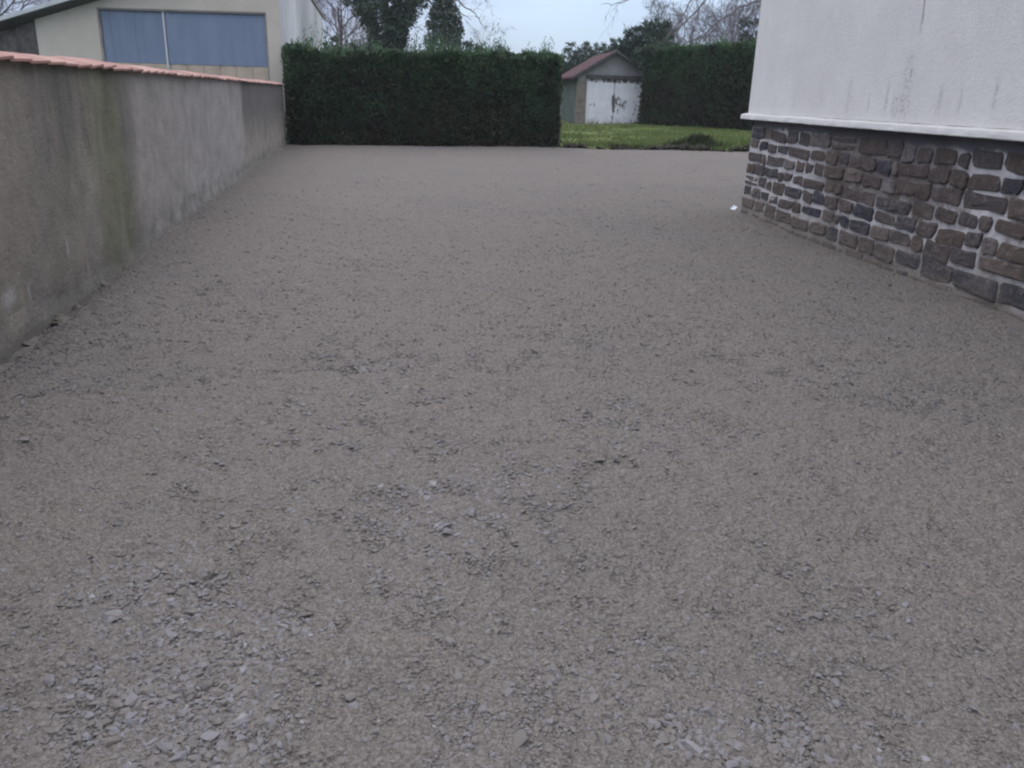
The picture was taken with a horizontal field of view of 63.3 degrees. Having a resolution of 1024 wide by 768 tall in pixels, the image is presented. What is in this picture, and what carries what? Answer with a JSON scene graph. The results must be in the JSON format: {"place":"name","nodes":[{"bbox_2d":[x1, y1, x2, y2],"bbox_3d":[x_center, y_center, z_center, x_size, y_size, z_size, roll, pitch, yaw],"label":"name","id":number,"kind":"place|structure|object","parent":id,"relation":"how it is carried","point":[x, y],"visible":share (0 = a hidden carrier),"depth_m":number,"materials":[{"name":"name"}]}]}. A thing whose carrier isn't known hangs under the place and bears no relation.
{"place":"outdoors","nodes":[
{"label":"outdoors","id":0,"kind":"place"},
{"bbox_2d":[0,0,760,60],"label":"sky","id":1,"kind":"structure","parent":0,"point":[579,21],"materials":[{"name":"white"}]},
{"bbox_2d":[0,143,1023,767],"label":"gravel","id":2,"kind":"structure","parent":0,"point":[974,519],"depth_m":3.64,"materials":[{"name":"grey gravel"}]},
{"bbox_2d":[22,340,34,345],"bbox_3d":[-2.998,-0.245,5.166,0.111,0.066,0.280,-13,24,-36],"label":"mortar lump","id":3,"kind":"object","parent":2,"relation":"on","point":[28,343],"visible":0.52,"depth_m":5.12,"materials":[{"name":"grey concrete"}]},
{"bbox_2d":[51,313,68,324],"bbox_3d":[-3.074,-0.430,5.632,0.152,0.097,0.414,-16,26,-42],"label":"mortar lump","id":4,"kind":"object","parent":2,"relation":"on","point":[60,318],"visible":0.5,"depth_m":5.57,"materials":[{"name":"grey concrete"}]},
{"bbox_2d":[72,303,79,309],"bbox_3d":[-3.163,-0.564,6.045,0.083,0.045,0.206,-9,22,-29],"label":"mortar lump","id":5,"kind":"object","parent":2,"relation":"on","point":[76,305],"visible":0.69,"depth_m":5.98,"materials":[{"name":"grey concrete"}]},
{"bbox_2d":[99,281,107,288],"bbox_3d":[-3.257,-0.782,6.627,0.100,0.064,0.245,-12,23,-34],"label":"mortar lump","id":6,"kind":"object","parent":2,"relation":"on","point":[103,283],"visible":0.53,"depth_m":6.60,"materials":[{"name":"grey concrete"}]},
{"bbox_2d":[0,147,283,371],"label":"soil crust","id":7,"kind":"object","parent":2,"relation":"on","point":[170,228],"visible":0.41,"depth_m":5.26},
{"bbox_2d":[0,0,324,133],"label":"barn","id":8,"kind":"structure","parent":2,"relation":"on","point":[244,39],"depth_m":23.64,"materials":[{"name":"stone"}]},
{"bbox_2d":[533,119,751,150],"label":"lawn","id":9,"kind":"structure","parent":0,"point":[629,130],"depth_m":32.96,"materials":[{"name":"green plant"}]},
{"bbox_2d":[324,33,368,51],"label":"evergreen bush","id":10,"kind":"object","parent":9,"relation":"on","point":[334,40],"visible":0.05,"depth_m":46.30,"materials":[{"name":"green plant"}]},
{"bbox_2d":[315,0,379,50],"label":"bare tree","id":11,"kind":"object","parent":9,"relation":"on","point":[335,15],"visible":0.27,"depth_m":47.92,"materials":[{"name":"brown plant"}]},
{"bbox_2d":[314,0,382,45],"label":"bare tree","id":12,"kind":"object","parent":9,"relation":"on","point":[325,5],"visible":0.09,"depth_m":55.10,"materials":[{"name":"brown plant"}]},
{"bbox_2d":[334,0,430,52],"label":"ivy tree","id":13,"kind":"object","parent":9,"relation":"on","point":[396,18],"visible":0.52,"depth_m":41.74,"materials":[{"name":"green plant"}]},
{"bbox_2d":[280,20,564,146],"bbox_3d":[-2.558,-8.915,24.673,8.358,3.753,1.650,-3,20,-12],"label":"hedge","id":14,"kind":"object","parent":9,"relation":"on","point":[381,96],"visible":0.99,"depth_m":24.26,"materials":[{"name":"green plant"}]},
{"bbox_2d":[416,0,494,52],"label":"ivy tree","id":15,"kind":"object","parent":9,"relation":"on","point":[443,11],"visible":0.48,"depth_m":42.52,"materials":[{"name":"green plant"}]},
{"bbox_2d":[447,38,506,52],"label":"evergreen bush","id":16,"kind":"object","parent":9,"relation":"on","point":[467,45],"visible":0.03,"depth_m":43.17,"materials":[{"name":"green plant"}]},
{"bbox_2d":[444,20,517,52],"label":"bare tree","id":17,"kind":"object","parent":9,"relation":"on","point":[484,33],"visible":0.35,"depth_m":40.61,"materials":[{"name":"brown plant"}]},
{"bbox_2d":[560,50,645,123],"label":"shed","id":18,"kind":"structure","parent":9,"relation":"on","point":[605,88],"depth_m":39.87,"materials":[{"name":"brick"}]},
{"bbox_2d":[585,79,614,123],"bbox_3d":[4.208,-13.519,39.925,1.338,2.110,0.049,0,19,-6],"label":"door","id":19,"kind":"structure","parent":18,"relation":"in","point":[599,92],"depth_m":39.88,"materials":[{"name":"white paint"}]},
{"bbox_2d":[612,80,641,123],"bbox_3d":[5.563,-13.523,40.060,1.338,2.110,0.050,0,19,-6],"label":"door","id":20,"kind":"structure","parent":18,"relation":"in","point":[626,92],"depth_m":40.00,"materials":[{"name":"white paint"}]},
{"bbox_2d":[602,15,678,66],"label":"evergreen tree","id":21,"kind":"object","parent":9,"relation":"on","point":[642,37],"visible":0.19,"depth_m":46.01,"materials":[{"name":"green plant"}]},
{"bbox_2d":[540,142,749,151],"bbox_3d":[6.530,-7.298,25.665,11.400,0.414,0.832,2,19,0],"label":"soil strip","id":22,"kind":"object","parent":9,"relation":"on","point":[666,146],"visible":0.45,"depth_m":25.50,"materials":[{"name":"brown soil"}]},
{"bbox_2d":[564,141,748,149],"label":"edge weeds","id":23,"kind":"object","parent":22,"relation":"on","point":[613,144],"visible":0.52,"depth_m":25.50,"materials":[{"name":"green plant"}]},
{"bbox_2d":[631,41,670,86],"bbox_3d":[6.723,-13.997,38.963,2.366,3.981,1.959,-10,22,-31],"label":"evergreen tree","id":24,"kind":"object","parent":9,"relation":"on","point":[638,53],"visible":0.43,"depth_m":38.27,"materials":[{"name":"green plant"}]},
{"bbox_2d":[619,0,710,45],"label":"bare tree","id":25,"kind":"object","parent":9,"relation":"on","point":[664,8],"visible":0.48,"depth_m":50.61,"materials":[{"name":"brown plant"}]},
{"bbox_2d":[601,0,760,61],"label":"bare tree","id":26,"kind":"object","parent":9,"relation":"on","point":[733,12],"visible":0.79,"depth_m":36.67,"materials":[{"name":"brown plant"}]},
{"bbox_2d":[650,131,741,151],"bbox_3d":[5.877,-7.685,26.161,3.635,0.654,3.239,2,19,0],"label":"soil heap","id":27,"kind":"object","parent":9,"relation":"on","point":[694,139],"visible":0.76,"depth_m":26.04,"materials":[{"name":"brown soil"}]},
{"bbox_2d":[636,31,757,130],"bbox_3d":[9.777,-12.934,35.548,1.974,4.169,10.493,-13,24,-37],"label":"hedge","id":28,"kind":"object","parent":9,"relation":"on","point":[705,85],"visible":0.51,"depth_m":36.36,"materials":[{"name":"green plant"}]},
{"bbox_2d":[654,0,739,44],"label":"bare tree","id":29,"kind":"object","parent":9,"relation":"on","point":[697,12],"visible":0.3,"depth_m":52.65,"materials":[{"name":"brown plant"}]},
{"bbox_2d":[686,0,760,45],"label":"bare tree","id":30,"kind":"object","parent":9,"relation":"on","point":[724,21],"visible":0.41,"depth_m":51.88,"materials":[{"name":"brown plant"}]},
{"bbox_2d":[710,134,750,146],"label":"rank grass","id":31,"kind":"structure","parent":9,"relation":"on","point":[746,139],"depth_m":26.77,"materials":[{"name":"green plant"}]},
{"bbox_2d":[702,0,760,42],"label":"bare tree","id":32,"kind":"object","parent":9,"relation":"on","point":[734,2],"visible":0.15,"depth_m":54.89,"materials":[{"name":"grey plant"}]},
{"bbox_2d":[737,16,758,41],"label":"tree","id":33,"kind":"object","parent":9,"relation":"on","point":[746,31],"visible":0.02,"depth_m":40.41,"materials":[{"name":"green plant"}]},
{"label":"ground","id":34,"kind":"structure","parent":0,"visible":0},
{"bbox_2d":[0,0,52,15],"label":"bare tree","id":35,"kind":"object","parent":34,"relation":"on","point":[12,3],"visible":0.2,"depth_m":41.70,"materials":[{"name":"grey plant"}]},
{"bbox_2d":[0,51,286,363],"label":"garden wall","id":36,"kind":"structure","parent":34,"relation":"on","point":[109,171],"depth_m":6.72,"materials":[{"name":"concrete"}]},
{"bbox_2d":[561,41,616,81],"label":"evergreen tree","id":37,"kind":"object","parent":34,"relation":"on","point":[577,56],"visible":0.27,"depth_m":68.36,"materials":[{"name":"green plant"}]},
{"bbox_2d":[740,0,1023,319],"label":"house","id":38,"kind":"structure","parent":34,"relation":"on","point":[887,135],"depth_m":8.04,"materials":[{"name":"white paint"}]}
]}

